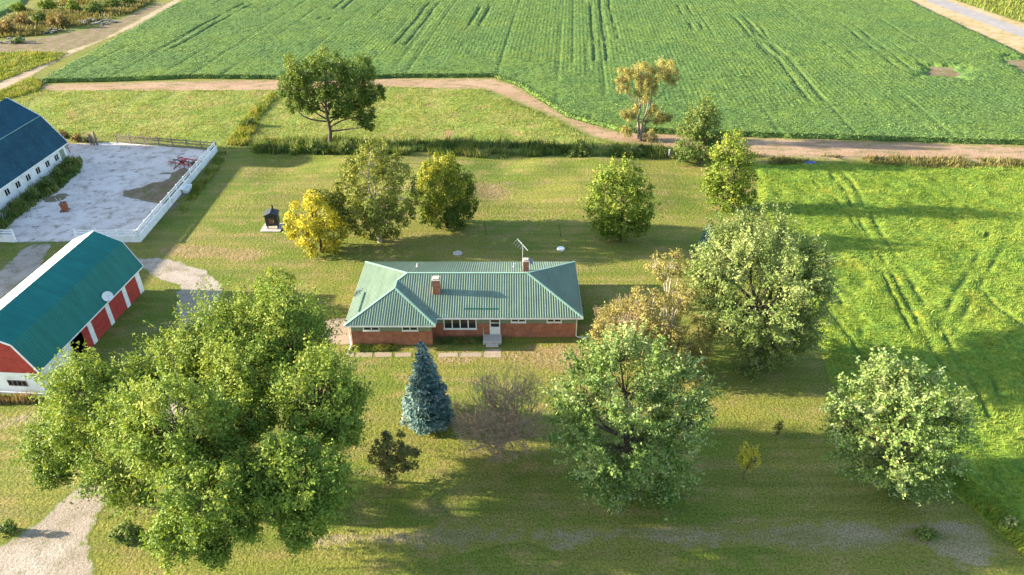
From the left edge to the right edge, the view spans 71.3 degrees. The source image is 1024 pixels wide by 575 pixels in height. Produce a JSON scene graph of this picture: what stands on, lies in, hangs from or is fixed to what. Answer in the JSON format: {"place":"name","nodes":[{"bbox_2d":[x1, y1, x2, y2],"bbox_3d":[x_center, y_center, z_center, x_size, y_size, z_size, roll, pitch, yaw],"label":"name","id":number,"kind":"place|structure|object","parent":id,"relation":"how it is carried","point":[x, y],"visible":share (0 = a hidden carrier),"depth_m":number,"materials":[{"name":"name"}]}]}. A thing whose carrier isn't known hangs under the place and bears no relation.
{"place":"outdoors","nodes":[
{"label":"outdoors","id":0,"kind":"place"},
{"bbox_2d":[0,231,143,395],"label":"red barn","id":1,"kind":"structure","parent":0,"point":[51,305],"depth_m":66.37,"materials":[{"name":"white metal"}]},
{"bbox_2d":[7,380,27,386],"bbox_3d":[-43.061,8.327,62.193,1.750,0.620,0.060,2,33,3],"label":"window","id":2,"kind":"structure","parent":1,"relation":"in","point":[11,382],"depth_m":62.18,"materials":[{"name":"black glass"}]},
{"bbox_2d":[81,326,93,347],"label":"bay door","id":3,"kind":"structure","parent":1,"relation":"in","point":[85,333],"depth_m":67.96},
{"bbox_2d":[91,307,110,338],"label":"bay door","id":4,"kind":"structure","parent":1,"relation":"in","point":[101,323],"depth_m":69.93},
{"bbox_2d":[102,291,112,300],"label":"satellite dish","id":5,"kind":"object","parent":1,"relation":"attached to","point":[107,295],"visible":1,"depth_m":69.75,"materials":[{"name":"grey metal"}]},
{"bbox_2d":[108,291,126,320],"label":"bay door","id":6,"kind":"structure","parent":1,"relation":"in","point":[117,305],"depth_m":72.54,"materials":[{"name":"wood"}]},
{"bbox_2d":[125,276,139,303],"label":"bay door","id":7,"kind":"structure","parent":1,"relation":"in","point":[132,289],"depth_m":74.95,"materials":[{"name":"wood"}]},
{"bbox_2d":[0,2,163,53],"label":"cleared soil","id":8,"kind":"structure","parent":0,"point":[64,42],"depth_m":168.09,"materials":[{"name":"soil"}]},
{"bbox_2d":[0,18,116,43],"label":"rubble","id":9,"kind":"object","parent":8,"relation":"on","point":[53,31],"visible":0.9,"depth_m":175.54,"materials":[{"name":"stone"}]},
{"bbox_2d":[0,0,179,89],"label":"farm track","id":10,"kind":"structure","parent":0,"point":[6,82],"depth_m":160.51,"materials":[{"name":"soil"}]},
{"bbox_2d":[321,318,352,344],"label":"patio","id":11,"kind":"structure","parent":0,"point":[344,338],"depth_m":70.61,"materials":[{"name":"concrete"}]},
{"bbox_2d":[374,352,391,357],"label":"path","id":12,"kind":"structure","parent":0,"point":[382,354],"depth_m":67.66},
{"bbox_2d":[394,352,411,356],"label":"path","id":13,"kind":"structure","parent":0,"point":[402,354],"depth_m":67.66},
{"bbox_2d":[438,352,457,357],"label":"path","id":14,"kind":"structure","parent":0,"point":[446,354],"depth_m":67.66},
{"bbox_2d":[460,352,481,357],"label":"path","id":15,"kind":"structure","parent":0,"point":[469,354],"depth_m":67.66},
{"bbox_2d":[483,348,501,357],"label":"path","id":16,"kind":"structure","parent":0,"point":[493,353],"depth_m":67.79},
{"bbox_2d":[0,0,1023,574],"bbox_3d":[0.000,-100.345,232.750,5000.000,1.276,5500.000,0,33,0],"label":"ground","id":17,"kind":"structure","parent":0,"point":[454,478],"depth_m":61.50,"materials":[{"name":"plant"}]},
{"bbox_2d":[0,518,17,534],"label":"shrub","id":18,"kind":"object","parent":17,"relation":"on","point":[7,526],"visible":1,"depth_m":50.17,"materials":[{"name":"green plant"}]},
{"bbox_2d":[0,18,17,33],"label":"shrub","id":19,"kind":"object","parent":17,"relation":"on","point":[4,26],"visible":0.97,"depth_m":171.39,"materials":[{"name":"yellow plant"}]},
{"bbox_2d":[0,0,25,14],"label":"crop field","id":20,"kind":"structure","parent":17,"relation":"on","point":[4,5],"depth_m":198.74,"materials":[{"name":"plant"}]},
{"bbox_2d":[9,0,27,10],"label":"shrub","id":21,"kind":"object","parent":17,"relation":"on","point":[18,6],"visible":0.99,"depth_m":193.36,"materials":[{"name":"green plant"}]},
{"bbox_2d":[0,390,38,404],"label":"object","id":22,"kind":"object","parent":17,"relation":"on","point":[19,399],"visible":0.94,"depth_m":61.89,"materials":[{"name":"plant"}]},
{"bbox_2d":[0,75,43,99],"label":"track grass","id":23,"kind":"structure","parent":17,"relation":"on","point":[29,85],"depth_m":135.24,"materials":[{"name":"plant"}]},
{"bbox_2d":[13,12,31,25],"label":"shrub","id":24,"kind":"object","parent":17,"relation":"on","point":[17,20],"visible":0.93,"depth_m":178.61,"materials":[{"name":"yellow plant"}]},
{"bbox_2d":[0,408,53,430],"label":"worn patch","id":25,"kind":"object","parent":17,"relation":"on","point":[13,420],"visible":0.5,"depth_m":60.24,"materials":[{"name":"beige plant"}]},
{"bbox_2d":[0,242,55,298],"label":"gravel lane","id":26,"kind":"structure","parent":17,"relation":"on","point":[21,265],"depth_m":81.41,"materials":[{"name":"gravel"}]},
{"bbox_2d":[0,97,67,209],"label":"dairy barn","id":27,"kind":"structure","parent":17,"relation":"on","point":[32,145],"depth_m":99.63,"materials":[{"name":"white paint"}]},
{"bbox_2d":[0,50,67,80],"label":"track grass","id":28,"kind":"structure","parent":17,"relation":"on","point":[19,57],"depth_m":152.40,"materials":[{"name":"plant"}]},
{"bbox_2d":[30,11,46,21],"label":"shrub","id":29,"kind":"object","parent":17,"relation":"on","point":[40,16],"visible":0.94,"depth_m":182.07,"materials":[{"name":"green plant"}]},
{"bbox_2d":[36,0,57,8],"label":"shrub","id":30,"kind":"object","parent":17,"relation":"on","point":[44,4],"visible":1,"depth_m":195.88,"materials":[{"name":"green plant"}]},
{"bbox_2d":[46,13,70,27],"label":"shrub","id":31,"kind":"object","parent":17,"relation":"on","point":[60,18],"visible":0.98,"depth_m":177.37,"materials":[{"name":"yellow plant"}]},
{"bbox_2d":[64,0,79,10],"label":"shrub","id":32,"kind":"object","parent":17,"relation":"on","point":[73,5],"visible":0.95,"depth_m":193.09,"materials":[{"name":"green plant"}]},
{"bbox_2d":[0,0,152,37],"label":"brush weeds","id":33,"kind":"object","parent":17,"relation":"on","point":[35,28],"visible":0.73,"depth_m":188.38,"materials":[{"name":"plant"}]},
{"bbox_2d":[82,0,103,13],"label":"shrub","id":34,"kind":"object","parent":17,"relation":"on","point":[90,7],"visible":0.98,"depth_m":190.49,"materials":[{"name":"green plant"}]},
{"bbox_2d":[0,142,210,242],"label":"yard","id":35,"kind":"structure","parent":17,"relation":"on","point":[103,180],"depth_m":97.42,"materials":[{"name":"concrete"}]},
{"bbox_2d":[0,229,16,241],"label":"yard fence","id":36,"kind":"object","parent":35,"relation":"on","point":[8,238],"visible":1,"depth_m":85.72,"materials":[{"name":"white paint"}]},
{"bbox_2d":[9,197,29,211],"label":"shrub","id":37,"kind":"object","parent":35,"relation":"on","point":[18,202],"visible":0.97,"depth_m":92.33,"materials":[{"name":"green plant"}]},
{"bbox_2d":[21,185,41,199],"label":"shrub","id":38,"kind":"object","parent":35,"relation":"on","point":[34,194],"visible":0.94,"depth_m":95.19,"materials":[{"name":"green plant"}]},
{"bbox_2d":[0,156,82,231],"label":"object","id":39,"kind":"object","parent":35,"relation":"on","point":[58,183],"visible":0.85,"depth_m":97.35,"materials":[{"name":"green plant"}]},
{"bbox_2d":[34,176,51,186],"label":"shrub","id":40,"kind":"object","parent":35,"relation":"on","point":[44,182],"visible":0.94,"depth_m":98.16,"materials":[{"name":"green plant"}]},
{"bbox_2d":[43,193,67,201],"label":"yard stain","id":41,"kind":"object","parent":35,"relation":"on","point":[61,196],"visible":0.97,"depth_m":96.09,"materials":[{"name":"soil"}]},
{"bbox_2d":[48,167,63,177],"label":"shrub","id":42,"kind":"object","parent":35,"relation":"on","point":[55,171],"visible":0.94,"depth_m":101.08,"materials":[{"name":"green plant"}]},
{"bbox_2d":[55,198,70,211],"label":"rusty hopper","id":43,"kind":"object","parent":35,"relation":"on","point":[63,205],"visible":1,"depth_m":92.55,"materials":[{"name":"orange metal"}]},
{"bbox_2d":[59,155,74,167],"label":"shrub","id":44,"kind":"object","parent":35,"relation":"on","point":[69,160],"visible":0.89,"depth_m":104.02,"materials":[{"name":"green plant"}]},
{"bbox_2d":[73,141,217,241],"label":"yard fence","id":45,"kind":"object","parent":35,"relation":"on","point":[153,221],"visible":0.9,"depth_m":91.85,"materials":[{"name":"white paint"}]},
{"bbox_2d":[123,168,191,209],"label":"yard soil","id":46,"kind":"structure","parent":35,"relation":"on","point":[155,192],"depth_m":98.20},
{"bbox_2d":[114,133,215,148],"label":"rail fence","id":47,"kind":"object","parent":35,"relation":"on","point":[171,141],"visible":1,"depth_m":111.28,"materials":[{"name":"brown wood"}]},
{"bbox_2d":[168,157,200,168],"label":"field cultivator","id":48,"kind":"object","parent":35,"relation":"on","point":[183,161],"visible":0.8,"depth_m":104.70,"materials":[{"name":"red paint"}]},
{"bbox_2d":[101,0,120,7],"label":"shrub","id":49,"kind":"object","parent":17,"relation":"on","point":[111,3],"visible":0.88,"depth_m":195.83,"materials":[{"name":"green plant"}]},
{"bbox_2d":[0,257,222,574],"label":"gravel drive","id":50,"kind":"structure","parent":17,"relation":"on","point":[54,539],"depth_m":50.95,"materials":[{"name":"gravel"}]},
{"bbox_2d":[108,519,144,545],"bbox_3d":[-26.928,17.001,49.732,2.484,1.856,1.561,0,33,0],"label":"shrub","id":51,"kind":"object","parent":17,"relation":"on","point":[125,532],"visible":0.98,"depth_m":49.51,"materials":[{"name":"green plant"}]},
{"bbox_2d":[7,275,376,574],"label":"ash tree","id":52,"kind":"object","parent":17,"relation":"on","point":[230,475],"visible":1,"depth_m":44.08,"materials":[{"name":"green plant"}]},
{"bbox_2d":[180,149,228,213],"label":"shrubs","id":53,"kind":"object","parent":17,"relation":"on","point":[201,184],"visible":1,"depth_m":100.38,"materials":[{"name":"plant"}]},
{"bbox_2d":[149,243,272,263],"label":"dry patch","id":54,"kind":"object","parent":17,"relation":"on","point":[232,255],"visible":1,"depth_m":83.90,"materials":[{"name":"beige plant"}]},
{"bbox_2d":[226,90,278,145],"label":"ditch weeds","id":55,"kind":"object","parent":17,"relation":"on","point":[264,104],"visible":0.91,"depth_m":119.00,"materials":[{"name":"plant"}]},
{"bbox_2d":[258,139,276,151],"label":"shrub","id":56,"kind":"object","parent":17,"relation":"on","point":[267,142],"visible":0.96,"depth_m":109.42,"materials":[{"name":"green plant"}]},
{"bbox_2d":[260,223,283,231],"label":"furnace slab","id":57,"kind":"structure","parent":17,"relation":"on","point":[264,228],"depth_m":88.72,"materials":[{"name":"concrete"}]},
{"bbox_2d":[263,205,279,228],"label":"outdoor furnace","id":58,"kind":"object","parent":57,"relation":"on","point":[271,216],"visible":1,"depth_m":88.11,"materials":[{"name":"black paint"}]},
{"bbox_2d":[254,267,296,297],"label":"tree","id":59,"kind":"object","parent":17,"relation":"on","point":[269,270],"visible":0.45,"depth_m":71.64,"materials":[{"name":"green plant"}]},
{"bbox_2d":[275,143,288,152],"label":"shrub","id":60,"kind":"object","parent":17,"relation":"on","point":[283,148],"visible":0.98,"depth_m":109.20,"materials":[{"name":"green plant"}]},
{"bbox_2d":[0,85,609,152],"bbox_3d":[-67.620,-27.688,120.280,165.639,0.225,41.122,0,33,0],"label":"pasture","id":61,"kind":"structure","parent":17,"relation":"on","point":[434,106],"depth_m":122.53,"materials":[{"name":"plant"}]},
{"bbox_2d":[239,117,256,125],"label":"shrub","id":62,"kind":"object","parent":61,"relation":"on","point":[249,121],"visible":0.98,"depth_m":118.31,"materials":[{"name":"green plant"}]},
{"bbox_2d":[306,139,324,153],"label":"shrub","id":63,"kind":"object","parent":17,"relation":"on","point":[314,145],"visible":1,"depth_m":108.94,"materials":[{"name":"green plant"}]},
{"bbox_2d":[282,189,350,256],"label":"tree","id":64,"kind":"object","parent":17,"relation":"on","point":[315,228],"visible":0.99,"depth_m":81.38,"materials":[{"name":"yellow plant"}]},
{"bbox_2d":[274,44,386,144],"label":"shade tree","id":65,"kind":"object","parent":17,"relation":"on","point":[347,106],"visible":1,"depth_m":105.84,"materials":[{"name":"green plant"}]},
{"bbox_2d":[313,187,356,237],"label":"tree","id":66,"kind":"object","parent":17,"relation":"on","point":[326,195],"visible":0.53,"depth_m":82.29,"materials":[{"name":"green plant"}]},
{"bbox_2d":[336,139,354,154],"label":"shrub","id":67,"kind":"object","parent":17,"relation":"on","point":[341,146],"visible":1,"depth_m":108.51,"materials":[{"name":"green plant"}]},
{"bbox_2d":[327,136,422,242],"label":"birch tree","id":68,"kind":"object","parent":17,"relation":"on","point":[388,203],"visible":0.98,"depth_m":81.38,"materials":[{"name":"green plant"}]},
{"bbox_2d":[355,341,397,351],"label":"foundation weeds","id":69,"kind":"object","parent":17,"relation":"on","point":[388,346],"visible":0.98,"depth_m":68.35,"materials":[{"name":"green plant"}]},
{"bbox_2d":[366,429,421,486],"bbox_3d":[-8.740,12.876,52.971,4.241,5.334,2.938,0,33,0],"label":"tree","id":70,"kind":"object","parent":17,"relation":"on","point":[386,462],"visible":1,"depth_m":52.55,"materials":[{"name":"green plant"}]},
{"bbox_2d":[400,341,455,436],"bbox_3d":[-6.984,7.748,57.844,4.736,8.506,4.830,0,33,0],"label":"spruce tree","id":71,"kind":"object","parent":17,"relation":"on","point":[426,402],"visible":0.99,"depth_m":57.58,"materials":[{"name":"blue plant"}]},
{"bbox_2d":[413,151,480,229],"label":"tree","id":72,"kind":"object","parent":17,"relation":"on","point":[433,175],"visible":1,"depth_m":85.58,"materials":[{"name":"green plant"}]},
{"bbox_2d":[436,336,482,344],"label":"foundation weeds","id":73,"kind":"object","parent":17,"relation":"on","point":[456,341],"visible":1,"depth_m":69.23,"materials":[{"name":"green plant"}]},
{"bbox_2d":[249,129,677,158],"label":"hedgerow weeds","id":74,"kind":"object","parent":17,"relation":"on","point":[535,147],"visible":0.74,"depth_m":109.97,"materials":[{"name":"green plant"}]},
{"bbox_2d":[344,258,593,353],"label":"ranch house","id":75,"kind":"structure","parent":17,"relation":"on","point":[491,303],"depth_m":69.62,"materials":[{"name":"metal"}]},
{"bbox_2d":[363,327,379,331],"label":"window","id":76,"kind":"structure","parent":75,"relation":"in","point":[365,329],"depth_m":67.93,"materials":[{"name":"white paint"}]},
{"bbox_2d":[402,327,418,331],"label":"window","id":77,"kind":"structure","parent":75,"relation":"in","point":[404,329],"depth_m":67.93,"materials":[{"name":"white paint"}]},
{"bbox_2d":[443,320,476,329],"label":"window","id":78,"kind":"structure","parent":75,"relation":"in","point":[448,324],"depth_m":69.17,"materials":[{"name":"glass"}]},
{"bbox_2d":[490,320,499,333],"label":"door","id":79,"kind":"structure","parent":75,"relation":"in","point":[494,324],"depth_m":69.29,"materials":[{"name":"white paint"}]},
{"bbox_2d":[466,182,515,200],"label":"dry patch","id":80,"kind":"object","parent":17,"relation":"on","point":[489,189],"visible":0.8,"depth_m":97.64,"materials":[{"name":"beige plant"}]},
{"bbox_2d":[445,361,561,464],"bbox_3d":[-0.664,9.879,55.100,9.150,7.937,9.327,0,33,0],"label":"bare tree","id":81,"kind":"object","parent":17,"relation":"on","point":[494,430],"visible":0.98,"depth_m":54.13,"materials":[{"name":"plant"}]},
{"bbox_2d":[434,341,593,377],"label":"dry patch","id":82,"kind":"object","parent":17,"relation":"on","point":[543,358],"visible":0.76,"depth_m":67.16,"materials":[{"name":"plant"}]},
{"bbox_2d":[39,78,1023,163],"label":"dirt strip","id":83,"kind":"object","parent":17,"relation":"on","point":[798,148],"visible":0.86,"depth_m":114.62,"materials":[{"name":"soil"}]},
{"bbox_2d":[41,72,1023,144],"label":"soybean edge","id":84,"kind":"object","parent":17,"relation":"on","point":[502,78],"visible":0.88,"depth_m":126.24,"materials":[{"name":"plant"}]},
{"bbox_2d":[567,139,595,157],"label":"shrub","id":85,"kind":"object","parent":17,"relation":"on","point":[585,149],"visible":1,"depth_m":107.10,"materials":[{"name":"green plant"}]},
{"bbox_2d":[608,142,623,155],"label":"shrub","id":86,"kind":"object","parent":17,"relation":"on","point":[614,148],"visible":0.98,"depth_m":107.71,"materials":[{"name":"green plant"}]},
{"bbox_2d":[578,153,663,242],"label":"tree","id":87,"kind":"object","parent":17,"relation":"on","point":[614,216],"visible":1,"depth_m":83.07,"materials":[{"name":"green plant"}]},
{"bbox_2d":[593,294,655,343],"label":"bare tree","id":88,"kind":"object","parent":17,"relation":"on","point":[627,319],"visible":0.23,"depth_m":66.70,"materials":[{"name":"plant"}]},
{"bbox_2d":[538,316,729,523],"bbox_3d":[8.167,9.575,50.584,13.134,13.605,11.037,-19,37,-26],"label":"maple tree","id":89,"kind":"object","parent":17,"relation":"on","point":[630,471],"visible":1,"depth_m":48.82,"materials":[{"name":"green plant"}]},
{"bbox_2d":[624,143,644,154],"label":"shrub","id":90,"kind":"object","parent":17,"relation":"on","point":[633,145],"visible":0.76,"depth_m":108.16,"materials":[{"name":"green plant"}]},
{"bbox_2d":[613,56,679,141],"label":"willow tree","id":91,"kind":"object","parent":17,"relation":"on","point":[646,79],"visible":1,"depth_m":109.45,"materials":[{"name":"beige plant"}]},
{"bbox_2d":[588,281,715,387],"bbox_3d":[12.522,3.970,63.303,11.659,10.688,6.606,0,33,0],"label":"birch tree","id":92,"kind":"object","parent":17,"relation":"on","point":[676,338],"visible":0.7,"depth_m":61.66,"materials":[{"name":"brown plant"}]},
{"bbox_2d":[644,248,690,344],"bbox_3d":[13.913,1.331,65.761,4.368,10.975,2.536,0,33,0],"label":"birch tree","id":93,"kind":"object","parent":17,"relation":"on","point":[656,272],"visible":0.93,"depth_m":63.59,"materials":[{"name":"yellow plant"}]},
{"bbox_2d":[670,92,725,165],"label":"tree","id":94,"kind":"object","parent":17,"relation":"on","point":[701,132],"visible":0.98,"depth_m":102.81,"materials":[{"name":"green plant"}]},
{"bbox_2d":[697,225,715,250],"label":"spruce tree","id":95,"kind":"object","parent":17,"relation":"on","point":[705,234],"visible":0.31,"depth_m":82.89,"materials":[{"name":"grey plant"}]},
{"bbox_2d":[697,127,761,213],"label":"tree","id":96,"kind":"object","parent":17,"relation":"on","point":[716,182],"visible":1,"depth_m":90.18,"materials":[{"name":"green plant"}]},
{"bbox_2d":[736,441,761,479],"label":"sapling","id":97,"kind":"object","parent":17,"relation":"on","point":[746,460],"visible":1,"depth_m":53.30,"materials":[{"name":"green plant"}]},
{"bbox_2d":[677,198,848,384],"bbox_3d":[22.029,0.806,63.236,15.484,14.728,16.377,0,33,0],"label":"maple tree","id":98,"kind":"object","parent":17,"relation":"on","point":[789,317],"visible":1,"depth_m":62.08,"materials":[{"name":"green plant"}]},
{"bbox_2d":[625,144,1023,168],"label":"verge weeds","id":99,"kind":"object","parent":17,"relation":"on","point":[958,160],"visible":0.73,"depth_m":106.33,"materials":[{"name":"plant"}]},
{"bbox_2d":[819,345,989,506],"bbox_3d":[27.588,10.468,51.323,11.388,11.369,9.997,-25,40,-33],"label":"maple tree","id":100,"kind":"object","parent":17,"relation":"on","point":[900,473],"visible":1,"depth_m":49.83,"materials":[{"name":"green plant"}]},
{"bbox_2d":[926,67,960,77],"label":"bare patch","id":101,"kind":"object","parent":17,"relation":"on","point":[946,71],"visible":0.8,"depth_m":145.41,"materials":[{"name":"soil"}]},
{"bbox_2d":[896,443,1023,554],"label":"meadow edge weeds","id":102,"kind":"object","parent":17,"relation":"on","point":[1019,542],"visible":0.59,"depth_m":51.90,"materials":[{"name":"plant"}]},
{"bbox_2d":[910,0,1023,53],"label":"road shoulder","id":103,"kind":"object","parent":17,"relation":"on","point":[1008,39],"visible":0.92,"depth_m":181.79},
{"bbox_2d":[997,515,1021,529],"bbox_3d":[35.471,16.748,50.775,1.948,1.161,1.156,0,33,0],"label":"shrub","id":104,"kind":"object","parent":17,"relation":"on","point":[1008,521],"visible":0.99,"depth_m":50.59,"materials":[{"name":"green plant"}]},
{"bbox_2d":[1005,57,1023,74],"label":"bare patch","id":105,"kind":"object","parent":17,"relation":"on","point":[1019,64],"visible":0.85,"depth_m":150.94,"materials":[{"name":"soil"}]},
{"bbox_2d":[40,0,1023,143],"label":"soybean field","id":106,"kind":"structure","parent":0,"point":[768,51],"depth_m":155.22,"materials":[{"name":"plant"}]},
{"bbox_2d":[281,512,1000,573],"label":"worn track","id":107,"kind":"structure","parent":0,"point":[960,545],"depth_m":50.23,"materials":[{"name":"brown soil"}]},
{"bbox_2d":[912,521,939,542],"bbox_3d":[29.045,17.150,49.950,1.933,1.387,1.309,0,33,0],"label":"shrub","id":108,"kind":"object","parent":107,"relation":"on","point":[923,535],"visible":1,"depth_m":49.83,"materials":[{"name":"green plant"}]},
{"bbox_2d":[752,161,1023,553],"bbox_3d":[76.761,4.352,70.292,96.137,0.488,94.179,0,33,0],"label":"hay meadow","id":109,"kind":"structure","parent":0,"point":[953,349],"depth_m":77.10,"materials":[{"name":"plant"}]},
{"bbox_2d":[925,0,1023,37],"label":"road","id":110,"kind":"structure","parent":0,"point":[989,20],"depth_m":187.49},
{"bbox_2d":[959,0,1023,20],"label":"roadside grass","id":111,"kind":"structure","parent":0,"point":[1004,11],"depth_m":196.81,"materials":[{"name":"plant"}]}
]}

